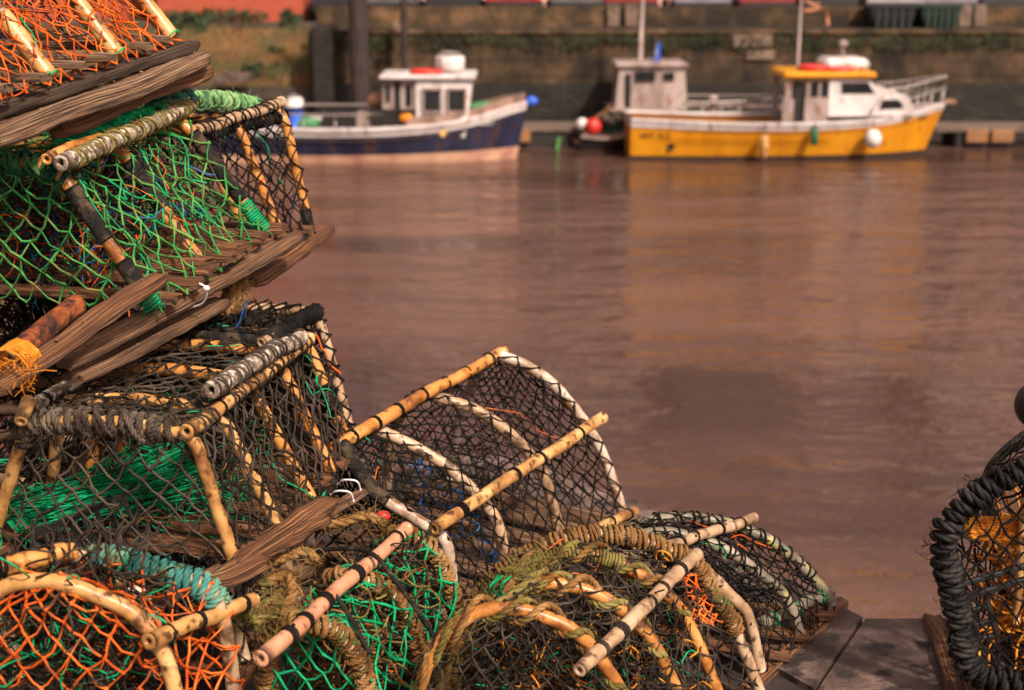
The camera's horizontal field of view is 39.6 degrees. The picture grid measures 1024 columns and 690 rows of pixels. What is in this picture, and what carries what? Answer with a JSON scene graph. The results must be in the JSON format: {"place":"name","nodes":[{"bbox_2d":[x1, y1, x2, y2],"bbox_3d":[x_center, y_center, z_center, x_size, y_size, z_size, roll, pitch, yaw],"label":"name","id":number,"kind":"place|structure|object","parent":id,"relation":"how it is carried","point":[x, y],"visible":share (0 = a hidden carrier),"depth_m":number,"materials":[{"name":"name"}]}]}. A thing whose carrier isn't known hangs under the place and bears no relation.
{"place":"outdoors","nodes":[
{"label":"outdoors","id":0,"kind":"place"},
{"bbox_2d":[5,0,156,18],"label":"brick building","id":1,"kind":"structure","parent":0,"point":[127,15],"depth_m":46.77,"materials":[{"name":"brick"}]},
{"bbox_2d":[0,19,313,86],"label":"hill","id":2,"kind":"structure","parent":0,"point":[257,83],"depth_m":41.85,"materials":[{"name":"green plant"}]},
{"bbox_2d":[236,60,280,79],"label":"bush","id":3,"kind":"object","parent":2,"relation":"on","point":[252,68],"visible":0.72,"depth_m":40.52,"materials":[{"name":"green plant"}]},
{"bbox_2d":[267,44,286,54],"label":"bush","id":4,"kind":"object","parent":2,"relation":"on","point":[273,48],"visible":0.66,"depth_m":41.76,"materials":[{"name":"green plant"}]},
{"bbox_2d":[26,17,316,28],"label":"ground","id":5,"kind":"structure","parent":0,"point":[232,26],"depth_m":43.28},
{"bbox_2d":[164,7,215,32],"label":"bush","id":6,"kind":"object","parent":5,"relation":"on","point":[175,18],"visible":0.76,"depth_m":43.26,"materials":[{"name":"green plant"}]},
{"bbox_2d":[180,6,268,23],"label":"bush","id":7,"kind":"object","parent":5,"relation":"on","point":[231,14],"visible":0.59,"depth_m":43.54,"materials":[{"name":"green plant"}]},
{"bbox_2d":[278,7,304,25],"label":"bush","id":8,"kind":"object","parent":5,"relation":"on","point":[287,14],"visible":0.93,"depth_m":43.55,"materials":[{"name":"green plant"}]},
{"bbox_2d":[310,0,347,20],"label":"parked car","id":9,"kind":"object","parent":5,"relation":"on","point":[327,3],"visible":0.3,"depth_m":44.18,"materials":[{"name":"black paint"}]},
{"bbox_2d":[367,0,424,6],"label":"parked car","id":10,"kind":"object","parent":5,"relation":"on","point":[392,3],"visible":0.27,"depth_m":44.18,"materials":[{"name":"grey paint"}]},
{"bbox_2d":[423,0,484,6],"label":"parked car","id":11,"kind":"object","parent":5,"relation":"on","point":[453,3],"visible":0.3,"depth_m":44.18,"materials":[{"name":"black paint"}]},
{"bbox_2d":[603,0,658,6],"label":"parked car","id":12,"kind":"object","parent":5,"relation":"on","point":[647,3],"visible":0.24,"depth_m":44.17,"materials":[{"name":"red paint"}]},
{"bbox_2d":[661,0,730,6],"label":"parked car","id":13,"kind":"object","parent":5,"relation":"on","point":[695,3],"visible":0.39,"depth_m":44.18,"materials":[{"name":"silver metal"}]},
{"bbox_2d":[731,0,795,6],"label":"parked car","id":14,"kind":"object","parent":5,"relation":"on","point":[763,3],"visible":0.3,"depth_m":44.18,"materials":[{"name":"red paint"}]},
{"bbox_2d":[796,0,858,6],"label":"parked car","id":15,"kind":"object","parent":5,"relation":"on","point":[838,3],"visible":0.28,"depth_m":44.18,"materials":[{"name":"black paint"}]},
{"bbox_2d":[859,0,922,6],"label":"parked car","id":16,"kind":"object","parent":5,"relation":"on","point":[869,2],"visible":0.19,"depth_m":44.23,"materials":[{"name":"white paint"}]},
{"bbox_2d":[136,87,310,139],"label":"terrain","id":17,"kind":"structure","parent":0,"point":[267,93],"depth_m":40.02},
{"bbox_2d":[210,71,251,84],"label":"slab","id":18,"kind":"structure","parent":17,"relation":"on","point":[228,77],"depth_m":39.06,"materials":[{"name":"stone"}]},
{"bbox_2d":[157,0,310,21],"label":"brick building","id":19,"kind":"structure","parent":0,"point":[272,9],"depth_m":44.77,"materials":[{"name":"red brick"}]},
{"bbox_2d":[0,502,857,689],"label":"quay","id":20,"kind":"structure","parent":0,"point":[777,682],"depth_m":3.17,"materials":[{"name":"wood"}]},
{"bbox_2d":[0,429,165,678],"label":"lobster creel","id":21,"kind":"object","parent":20,"relation":"on","point":[4,432],"visible":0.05,"depth_m":3.25,"materials":[{"name":"fabric"}]},
{"bbox_2d":[0,372,221,524],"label":"lobster creel","id":22,"kind":"object","parent":20,"relation":"on","point":[7,410],"visible":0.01,"depth_m":3.79,"materials":[{"name":"fabric"}]},
{"bbox_2d":[0,247,184,403],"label":"lobster creel","id":23,"kind":"object","parent":22,"relation":"on","point":[22,318],"visible":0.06,"depth_m":3.71,"materials":[{"name":"brown wood"}]},
{"bbox_2d":[0,82,156,255],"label":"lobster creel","id":24,"kind":"object","parent":23,"relation":"on","point":[14,88],"visible":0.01,"depth_m":3.72,"materials":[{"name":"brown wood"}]},
{"bbox_2d":[54,93,334,287],"bbox_3d":[-0.859,-0.435,3.702,0.646,0.423,0.686,3,16,10],"label":"lobster creel","id":25,"kind":"object","parent":23,"relation":"on","point":[240,123],"visible":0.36,"depth_m":3.62,"materials":[{"name":"black fabric"}]},
{"bbox_2d":[187,86,263,113],"bbox_3d":[-0.720,-0.609,3.598,0.102,0.112,0.311,6,16,20],"label":"rope","id":26,"kind":"object","parent":25,"relation":"on","point":[219,100],"visible":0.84,"depth_m":3.55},
{"bbox_2d":[0,506,308,689],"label":"lobster creel","id":27,"kind":"object","parent":20,"relation":"on","point":[247,649],"visible":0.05,"depth_m":3.02,"materials":[{"name":"fabric"}]},
{"bbox_2d":[0,322,368,611],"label":"lobster creel","id":28,"kind":"object","parent":27,"relation":"on","point":[93,415],"visible":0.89,"depth_m":2.73,"materials":[{"name":"black fabric"}]},
{"bbox_2d":[6,441,244,552],"bbox_3d":[-0.750,0.290,2.736,0.504,0.259,0.045,-2,15,-8],"label":"net","id":29,"kind":"object","parent":28,"relation":"in","point":[136,466],"visible":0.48,"depth_m":2.72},
{"bbox_2d":[0,98,303,396],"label":"lobster creel","id":30,"kind":"object","parent":28,"relation":"on","point":[80,350],"visible":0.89,"depth_m":2.96,"materials":[{"name":"green fabric"}]},
{"bbox_2d":[42,97,164,150],"bbox_3d":[-0.851,-0.455,2.950,0.088,0.104,0.377,6,16,20],"label":"rope","id":31,"kind":"object","parent":30,"relation":"on","point":[128,117],"visible":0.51,"depth_m":2.97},
{"bbox_2d":[0,0,213,146],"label":"lobster creel","id":32,"kind":"object","parent":30,"relation":"on","point":[77,99],"visible":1,"depth_m":2.88,"materials":[{"name":"brown wood"}]},
{"bbox_2d":[144,95,170,109],"bbox_3d":[-0.771,-0.563,3.155,0.102,0.150,0.088,0,15,0],"label":"rope","id":33,"kind":"object","parent":32,"relation":"hanging from","point":[163,101],"visible":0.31,"depth_m":3.14,"materials":[{"name":"green fabric"}]},
{"bbox_2d":[167,88,197,129],"bbox_3d":[-0.815,-0.537,3.254,0.067,0.108,0.219,10,18,33],"label":"rope","id":34,"kind":"object","parent":30,"relation":"on","point":[185,94],"visible":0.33,"depth_m":3.30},
{"bbox_2d":[211,253,257,314],"bbox_3d":[-0.652,-0.102,3.301,0.114,0.248,0.163,5,16,18],"label":"rope","id":35,"kind":"object","parent":30,"relation":"hanging from","point":[235,294],"visible":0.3,"depth_m":3.28,"materials":[{"name":"beige fabric"}]},
{"bbox_2d":[194,470,267,541],"bbox_3d":[-0.537,0.329,2.885,0.091,0.186,0.250,10,18,33],"label":"net","id":36,"kind":"object","parent":28,"relation":"in","point":[233,516],"visible":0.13,"depth_m":2.87,"materials":[{"name":"fabric"}]},
{"bbox_2d":[74,297,360,487],"bbox_3d":[-0.668,0.071,3.260,0.569,0.389,0.422,4,16,14],"label":"lobster creel","id":37,"kind":"object","parent":27,"relation":"on","point":[287,319],"visible":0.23,"depth_m":3.19,"materials":[{"name":"black fabric"}]},
{"bbox_2d":[252,509,478,689],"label":"lobster creel","id":38,"kind":"object","parent":20,"relation":"on","point":[353,634],"visible":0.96,"depth_m":2.69,"materials":[{"name":"green fabric"}]},
{"bbox_2d":[0,494,259,689],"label":"lobster creel","id":39,"kind":"object","parent":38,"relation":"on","point":[37,569],"visible":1,"depth_m":2.34,"materials":[{"name":"orange fabric"}]},
{"bbox_2d":[188,571,308,642],"bbox_3d":[-0.470,0.484,2.569,0.223,0.104,0.240,-4,16,-14],"label":"rope","id":40,"kind":"object","parent":38,"relation":"on","point":[258,615],"visible":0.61,"depth_m":2.55,"materials":[{"name":"brown fabric"}]},
{"bbox_2d":[239,497,397,610],"bbox_3d":[-0.415,0.407,2.783,0.238,0.107,0.465,6,16,20],"label":"rope","id":41,"kind":"object","parent":38,"relation":"on","point":[275,578],"visible":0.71,"depth_m":2.74,"materials":[{"name":"beige fabric"}]},
{"bbox_2d":[377,510,389,519],"bbox_3d":[-0.271,0.358,2.980,0.032,0.023,0.026,0,15,0],"label":"net float","id":42,"kind":"object","parent":38,"relation":"on","point":[387,517],"visible":0.46,"depth_m":2.97,"materials":[{"name":"red plastic"}]},
{"bbox_2d":[293,345,639,624],"bbox_3d":[-0.157,0.316,3.600,0.665,0.527,0.945,9,18,30],"label":"lobster creel","id":43,"kind":"object","parent":20,"relation":"on","point":[459,493],"visible":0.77,"depth_m":3.54,"materials":[{"name":"black fabric"}]},
{"bbox_2d":[2,456,1019,689],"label":"kerb","id":44,"kind":"structure","parent":20,"relation":"on","point":[887,654],"depth_m":3.17,"materials":[{"name":"wood"}]},
{"bbox_2d":[410,519,764,689],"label":"lobster creel","id":45,"kind":"object","parent":20,"relation":"on","point":[509,589],"visible":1,"depth_m":2.65,"materials":[{"name":"brown wood"}]},
{"bbox_2d":[575,510,847,689],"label":"lobster creel","id":46,"kind":"object","parent":20,"relation":"on","point":[798,634],"visible":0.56,"depth_m":3.16,"materials":[{"name":"fabric"}]},
{"bbox_2d":[915,430,1023,689],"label":"lobster creel","id":47,"kind":"object","parent":20,"relation":"on","point":[957,639],"visible":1,"depth_m":2.88,"materials":[{"name":"black rubber"}]},
{"bbox_2d":[1012,386,1023,624],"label":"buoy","id":48,"kind":"object","parent":47,"relation":"on","point":[1019,405],"visible":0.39,"depth_m":2.91,"materials":[{"name":"plastic"}]},
{"bbox_2d":[0,137,1023,622],"bbox_3d":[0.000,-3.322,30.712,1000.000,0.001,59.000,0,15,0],"label":"water","id":49,"kind":"structure","parent":0,"point":[818,365],"depth_m":20.15,"materials":[{"name":"brown liquid"}]},
{"bbox_2d":[310,24,339,116],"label":"wall end","id":50,"kind":"structure","parent":49,"relation":"in","point":[323,59],"depth_m":38.95,"materials":[{"name":"grey concrete"}]},
{"bbox_2d":[348,0,370,109],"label":"mooring pile","id":51,"kind":"object","parent":49,"relation":"in","point":[359,53],"visible":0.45,"depth_m":37.99,"materials":[{"name":"brown wood"}]},
{"bbox_2d":[210,51,537,162],"bbox_3d":[-3.390,-5.835,35.519,8.058,2.912,2.700,0,15,0],"label":"fishing boat","id":52,"kind":"object","parent":49,"relation":"on","point":[445,124],"visible":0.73,"depth_m":34.70,"materials":[{"name":"blue paint"}]},
{"bbox_2d":[286,95,302,127],"bbox_3d":[-5.327,-5.608,34.959,0.420,1.054,0.409,0,15,0],"label":"buoy","id":53,"kind":"object","parent":52,"relation":"on","point":[294,103],"visible":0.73,"depth_m":34.76,"materials":[{"name":"white plastic"}]},
{"bbox_2d":[297,116,319,127],"bbox_3d":[-5.094,-5.449,34.997,0.742,0.370,0.449,0,15,0],"label":"net heap","id":54,"kind":"object","parent":52,"relation":"on","point":[309,122],"visible":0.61,"depth_m":34.83,"materials":[{"name":"green fabric"}]},
{"bbox_2d":[320,108,358,126],"bbox_3d":[-4.265,-5.642,35.261,0.896,0.420,0.546,0,15,0],"label":"fish box","id":55,"kind":"object","parent":52,"relation":"on","point":[343,121],"visible":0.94,"depth_m":35.03,"materials":[{"name":"black paint"}]},
{"bbox_2d":[356,110,373,126],"bbox_3d":[-3.669,-5.628,35.368,0.546,0.360,0.546,0,15,0],"label":"fish box","id":56,"kind":"object","parent":52,"relation":"on","point":[361,120],"visible":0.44,"depth_m":35.14,"materials":[{"name":"white paint"}]},
{"bbox_2d":[368,93,382,107],"bbox_3d":[-3.406,-6.139,35.747,0.440,0.396,0.396,0,15,0],"label":"buoy","id":57,"kind":"object","parent":52,"relation":"hanging from","point":[375,99],"visible":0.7,"depth_m":35.60,"materials":[{"name":"orange plastic"}]},
{"bbox_2d":[371,107,415,125],"bbox_3d":[-2.879,-5.639,35.054,1.146,0.400,0.546,0,15,0],"label":"fish box","id":58,"kind":"object","parent":52,"relation":"on","point":[387,118],"visible":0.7,"depth_m":34.81,"materials":[{"name":"black paint"}]},
{"bbox_2d":[391,0,407,69],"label":"mast","id":59,"kind":"object","parent":52,"relation":"attached to","point":[396,28],"visible":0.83,"depth_m":38.34,"materials":[{"name":"metal"}]},
{"bbox_2d":[399,114,412,122],"bbox_3d":[-2.566,-5.516,34.570,0.364,0.224,0.280,0,15,0],"label":"buoy","id":60,"kind":"object","parent":52,"relation":"on","point":[403,117],"visible":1,"depth_m":34.47,"materials":[{"name":"orange plastic"}]},
{"bbox_2d":[409,68,442,74],"bbox_3d":[-2.110,-6.707,34.970,0.829,0.150,0.750,0,15,0],"label":"life ring","id":61,"kind":"object","parent":52,"relation":"on","point":[426,71],"visible":0.83,"depth_m":34.69,"materials":[{"name":"red plastic"}]},
{"bbox_2d":[469,101,489,109],"bbox_3d":[-0.766,-5.936,35.494,0.823,0.272,0.565,0,15,0],"label":"tarpaulin","id":62,"kind":"object","parent":52,"relation":"on","point":[476,105],"visible":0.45,"depth_m":35.32,"materials":[{"name":"green fabric"}]},
{"bbox_2d":[519,122,585,147],"bbox_3d":[-1.727,-5.617,38.173,7.354,0.610,1.395,0,15,0],"label":"pontoon","id":63,"kind":"object","parent":49,"relation":"on","point":[540,134],"visible":0.23,"depth_m":37.64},
{"bbox_2d":[555,137,560,149],"bbox_3d":[1.213,-5.243,37.444,0.119,0.684,1.056,2,15,8],"label":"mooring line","id":64,"kind":"object","parent":63,"relation":"attached to","point":[558,143],"visible":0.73,"depth_m":37.44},
{"bbox_2d":[579,130,624,150],"bbox_3d":[2.518,-5.362,37.411,1.457,0.600,1.050,0,15,0],"label":"dinghy","id":65,"kind":"object","parent":49,"relation":"on","point":[601,141],"visible":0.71,"depth_m":37.05,"materials":[{"name":"black paint"}]},
{"bbox_2d":[576,118,586,130],"bbox_3d":[1.839,-5.785,37.295,0.340,0.340,0.337,0,15,0],"label":"buoy","id":66,"kind":"object","parent":65,"relation":"on","point":[580,124],"visible":0.95,"depth_m":37.17,"materials":[{"name":"white plastic"}]},
{"bbox_2d":[585,118,601,135],"bbox_3d":[2.118,-5.695,37.112,0.440,0.462,0.436,0,15,0],"label":"buoy","id":67,"kind":"object","parent":65,"relation":"on","point":[593,126],"visible":1,"depth_m":36.96,"materials":[{"name":"red plastic"}]},
{"bbox_2d":[599,113,631,125],"bbox_3d":[2.720,-5.907,37.249,0.894,0.362,0.423,0,15,0],"label":"net heap","id":68,"kind":"object","parent":65,"relation":"in","point":[606,119],"visible":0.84,"depth_m":37.13,"materials":[{"name":"grey fabric"}]},
{"bbox_2d":[595,102,613,118],"bbox_3d":[2.430,-6.135,37.303,0.513,0.462,0.104,0,15,0],"label":"oar","id":69,"kind":"object","parent":68,"relation":"on","point":[609,107],"visible":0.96,"depth_m":37.26,"materials":[{"name":"brown wood"}]},
{"bbox_2d":[308,5,1023,136],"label":"quay wall","id":70,"kind":"structure","parent":49,"relation":"in","point":[985,83],"depth_m":39.43,"materials":[{"name":"brown stone"}]},
{"bbox_2d":[335,33,1023,55],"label":"weed","id":71,"kind":"object","parent":70,"relation":"attached to","point":[584,42],"visible":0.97,"depth_m":39.09,"materials":[{"name":"green plant"}]},
{"bbox_2d":[862,4,918,27],"bbox_3d":[10.629,-9.280,40.097,1.337,0.660,1.150,0,15,0],"label":"skip","id":72,"kind":"object","parent":70,"relation":"on","point":[888,15],"visible":0.99,"depth_m":39.61,"materials":[{"name":"green metal"}]},
{"bbox_2d":[914,4,963,27],"bbox_3d":[11.959,-9.280,40.097,1.183,0.660,1.150,0,15,0],"label":"skip","id":73,"kind":"object","parent":70,"relation":"on","point":[936,15],"visible":0.98,"depth_m":39.61,"materials":[{"name":"green metal"}]},
{"bbox_2d":[604,0,782,135],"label":"fishing boat","id":74,"kind":"object","parent":49,"relation":"on","point":[656,83],"visible":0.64,"depth_m":37.48,"materials":[{"name":"white paint"}]},
{"bbox_2d":[624,0,955,159],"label":"fishing boat","id":75,"kind":"object","parent":49,"relation":"on","point":[843,111],"visible":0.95,"depth_m":35.30,"materials":[{"name":"yellow paint"}]},
{"bbox_2d":[759,124,768,158],"bbox_3d":[6.196,-4.997,34.919,0.230,0.853,0.230,0,15,0],"label":"fender","id":76,"kind":"object","parent":75,"relation":"hanging from","point":[764,146],"visible":1,"depth_m":34.86,"materials":[{"name":"orange plastic"}]},
{"bbox_2d":[810,123,818,145],"bbox_3d":[7.426,-5.173,34.892,0.190,0.545,0.190,0,15,0],"label":"fender","id":77,"kind":"object","parent":75,"relation":"hanging from","point":[814,135],"visible":1,"depth_m":34.84,"materials":[{"name":"green paint"}]},
{"bbox_2d":[797,64,831,70],"bbox_3d":[7.530,-6.903,35.383,0.859,0.140,0.780,0,15,0],"label":"life ring","id":78,"kind":"object","parent":75,"relation":"on","point":[810,67],"visible":0.98,"depth_m":35.10,"materials":[{"name":"red plastic"}]},
{"bbox_2d":[828,66,853,71],"bbox_3d":[8.111,-6.792,35.081,0.647,0.180,0.228,0,15,0],"label":"life jacket","id":79,"kind":"object","parent":75,"relation":"on","point":[841,69],"visible":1,"depth_m":35.00,"materials":[{"name":"orange plastic"}]},
{"bbox_2d":[864,120,881,147],"bbox_3d":[8.901,-5.194,35.052,0.430,0.685,0.426,0,15,0],"label":"fender","id":80,"kind":"object","parent":75,"relation":"hanging from","point":[873,138],"visible":1,"depth_m":34.94,"materials":[{"name":"white plastic"}]},
{"bbox_2d":[933,122,1023,147],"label":"pontoon","id":81,"kind":"object","parent":49,"relation":"on","point":[977,134],"visible":0.92,"depth_m":37.59,"materials":[{"name":"grey wood"}]},
{"bbox_2d":[484,0,543,6],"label":"parked car","id":82,"kind":"object","parent":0,"point":[513,3],"visible":0.41,"depth_m":44.17,"materials":[{"name":"red paint"}]},
{"bbox_2d":[545,0,606,6],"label":"parked car","id":83,"kind":"object","parent":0,"point":[574,3],"visible":0.43,"depth_m":44.18,"materials":[{"name":"grey paint"}]},
{"bbox_2d":[542,0,661,6],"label":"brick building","id":84,"kind":"structure","parent":0,"point":[659,1],"depth_m":54.47,"materials":[{"name":"brick"}]},
{"bbox_2d":[923,0,977,6],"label":"parked car","id":85,"kind":"object","parent":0,"point":[969,2],"visible":0.16,"depth_m":44.17,"materials":[{"name":"silver metal"}]},
{"bbox_2d":[978,0,1023,6],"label":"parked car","id":86,"kind":"object","parent":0,"point":[1004,3],"visible":0.16,"depth_m":44.17,"materials":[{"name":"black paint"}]}
]}

